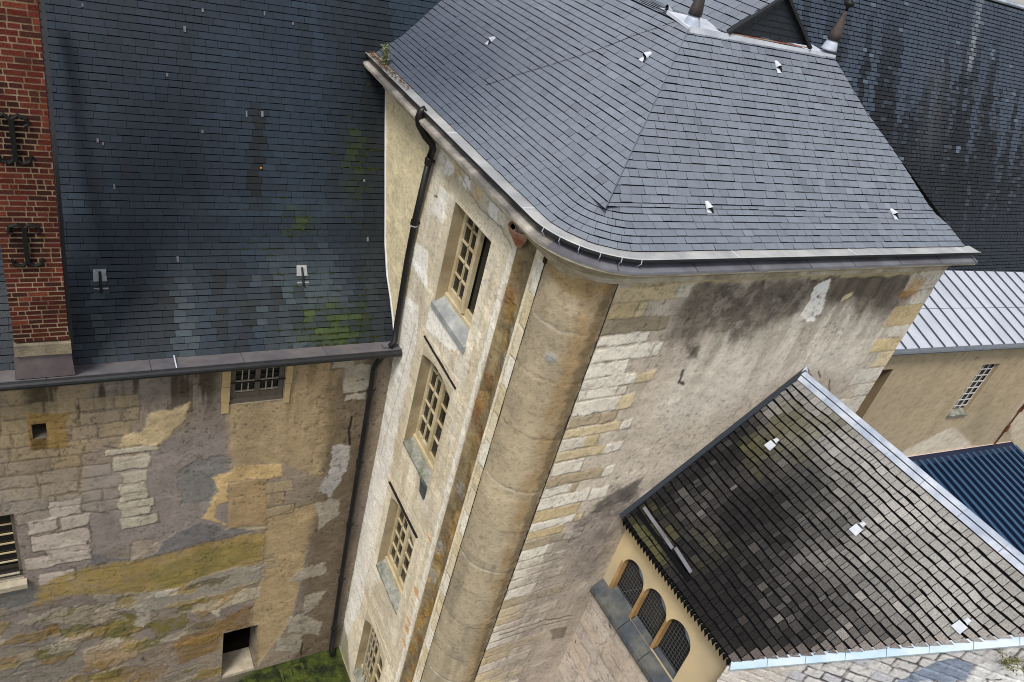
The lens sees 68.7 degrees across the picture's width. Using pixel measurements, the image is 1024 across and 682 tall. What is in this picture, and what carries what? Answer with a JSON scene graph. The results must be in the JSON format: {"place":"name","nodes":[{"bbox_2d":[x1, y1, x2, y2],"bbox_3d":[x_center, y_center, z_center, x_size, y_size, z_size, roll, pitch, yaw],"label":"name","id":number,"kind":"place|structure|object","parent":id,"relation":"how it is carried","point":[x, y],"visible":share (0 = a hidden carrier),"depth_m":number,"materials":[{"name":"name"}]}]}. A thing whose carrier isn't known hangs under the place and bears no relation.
{"place":"outdoors","nodes":[
{"label":"outdoors","id":0,"kind":"place"},
{"bbox_2d":[239,647,349,681],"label":"moss ground","id":1,"kind":"structure","parent":0,"point":[323,666],"depth_m":17.88,"materials":[{"name":"green plant"}]},
{"bbox_2d":[279,662,307,681],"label":"drain grate","id":2,"kind":"object","parent":1,"relation":"on","point":[291,666],"visible":1,"depth_m":17.74,"materials":[{"name":"metal"}]},
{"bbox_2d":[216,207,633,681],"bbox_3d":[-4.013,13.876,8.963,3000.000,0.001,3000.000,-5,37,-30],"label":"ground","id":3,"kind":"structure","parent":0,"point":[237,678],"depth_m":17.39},
{"bbox_2d":[0,0,1023,681],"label":"long wing","id":4,"kind":"structure","parent":3,"relation":"on","point":[186,458],"depth_m":12.87,"materials":[{"name":"grey tile"}]},
{"bbox_2d":[0,514,27,593],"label":"barred window","id":5,"kind":"structure","parent":4,"relation":"in","point":[11,568],"depth_m":12.79,"materials":[{"name":"stone"}]},
{"bbox_2d":[221,625,257,678],"bbox_3d":[-6.295,6.871,17.127,0.730,1.750,0.600,-5,37,-30],"label":"window","id":6,"kind":"structure","parent":4,"relation":"in","point":[239,646],"depth_m":17.53,"materials":[{"name":"stone"}]},
{"bbox_2d":[221,366,293,413],"bbox_3d":[-4.400,0.687,12.888,1.170,1.110,0.230,-5,37,-30],"label":"eaves window","id":7,"kind":"structure","parent":4,"relation":"in","point":[265,384],"depth_m":12.91,"materials":[{"name":"stone"}]},
{"bbox_2d":[242,84,381,348],"bbox_3d":[-3.323,-2.162,12.845,2.501,3.957,2.261,-5,37,-30],"label":"roof moss","id":8,"kind":"object","parent":4,"relation":"on","point":[360,319],"visible":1,"depth_m":13.17,"materials":[{"name":"green plant"}]},
{"bbox_2d":[339,0,980,681],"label":"corner pavilion","id":9,"kind":"structure","parent":3,"relation":"on","point":[699,184],"depth_m":10.96,"materials":[{"name":"beige stone"}]},
{"bbox_2d":[353,620,382,681],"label":"deep window","id":10,"kind":"structure","parent":9,"relation":"in","point":[368,666],"depth_m":17.00,"materials":[{"name":"wood"}]},
{"bbox_2d":[378,42,394,70],"bbox_3d":[-2.135,-4.719,12.527,0.246,0.577,0.261,-5,37,-30],"label":"gutter weed","id":11,"kind":"object","parent":9,"relation":"on","point":[384,54],"visible":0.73,"depth_m":12.48,"materials":[{"name":"green plant"}]},
{"bbox_2d":[366,51,411,90],"bbox_3d":[-2.048,-4.485,12.339,0.434,0.048,2.083,-5,37,-30],"label":"gutter moss","id":12,"kind":"object","parent":9,"relation":"on","point":[383,65],"visible":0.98,"depth_m":12.35,"materials":[{"name":"brown plant"}]},
{"bbox_2d":[376,482,417,614],"bbox_3d":[-2.204,4.053,14.682,0.300,2.320,1.470,-5,37,-30],"label":"deep window","id":13,"kind":"structure","parent":9,"relation":"in","point":[396,548],"depth_m":15.01,"materials":[{"name":"wood"}]},
{"bbox_2d":[403,335,455,499],"bbox_3d":[-1.363,1.367,12.821,0.315,2.645,1.360,-5,37,-30],"label":"deep window","id":14,"kind":"structure","parent":9,"relation":"in","point":[431,399],"depth_m":13.16,"materials":[{"name":"wood"}]},
{"bbox_2d":[430,202,490,352],"bbox_3d":[-0.687,-0.967,11.322,0.305,1.875,1.310,-5,37,-30],"label":"deep window","id":15,"kind":"structure","parent":9,"relation":"in","point":[467,247],"depth_m":11.56,"materials":[{"name":"wood"}]},
{"bbox_2d":[856,270,1023,455],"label":"beige annex","id":16,"kind":"object","parent":3,"relation":"on","point":[951,377],"visible":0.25,"depth_m":21.77,"materials":[{"name":"beige paint"}]},
{"bbox_2d":[907,441,1023,554],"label":"blue canopy","id":17,"kind":"object","parent":16,"relation":"attached to","point":[985,483],"visible":0.3,"depth_m":23.30,"materials":[{"name":"metal"}]},
{"bbox_2d":[947,364,999,417],"bbox_3d":[13.654,1.371,22.358,0.922,1.961,0.460,-2,36,-26],"label":"slit window","id":18,"kind":"structure","parent":16,"relation":"in","point":[982,377],"depth_m":22.43,"materials":[{"name":"white glass"}]},
{"bbox_2d":[552,365,1023,681],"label":"tiled chapel","id":19,"kind":"structure","parent":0,"point":[802,525],"depth_m":10.87,"materials":[{"name":"stone"}]},
{"bbox_2d":[609,559,643,607],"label":"arched window","id":20,"kind":"structure","parent":19,"relation":"in","point":[629,579],"depth_m":12.86,"materials":[{"name":"glass"}]},
{"bbox_2d":[628,588,665,638],"bbox_3d":[2.304,4.465,12.328,0.142,0.998,0.630,-5,37,-30],"label":"arched window","id":21,"kind":"structure","parent":19,"relation":"in","point":[650,608],"depth_m":12.42,"materials":[{"name":"glass"}]},
{"bbox_2d":[650,619,689,672],"bbox_3d":[2.586,4.796,11.885,0.142,0.978,0.630,-5,37,-30],"label":"arched window","id":22,"kind":"structure","parent":19,"relation":"in","point":[673,641],"depth_m":11.98,"materials":[{"name":"glass"}]},
{"bbox_2d":[995,648,1023,674],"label":"plant","id":23,"kind":"object","parent":19,"relation":"attached to","point":[1007,660],"visible":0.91,"depth_m":9.24,"materials":[{"name":"green plant"}]},
{"bbox_2d":[1007,0,1023,4],"label":"sky","id":24,"kind":"structure","parent":0,"point":[1021,2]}
]}

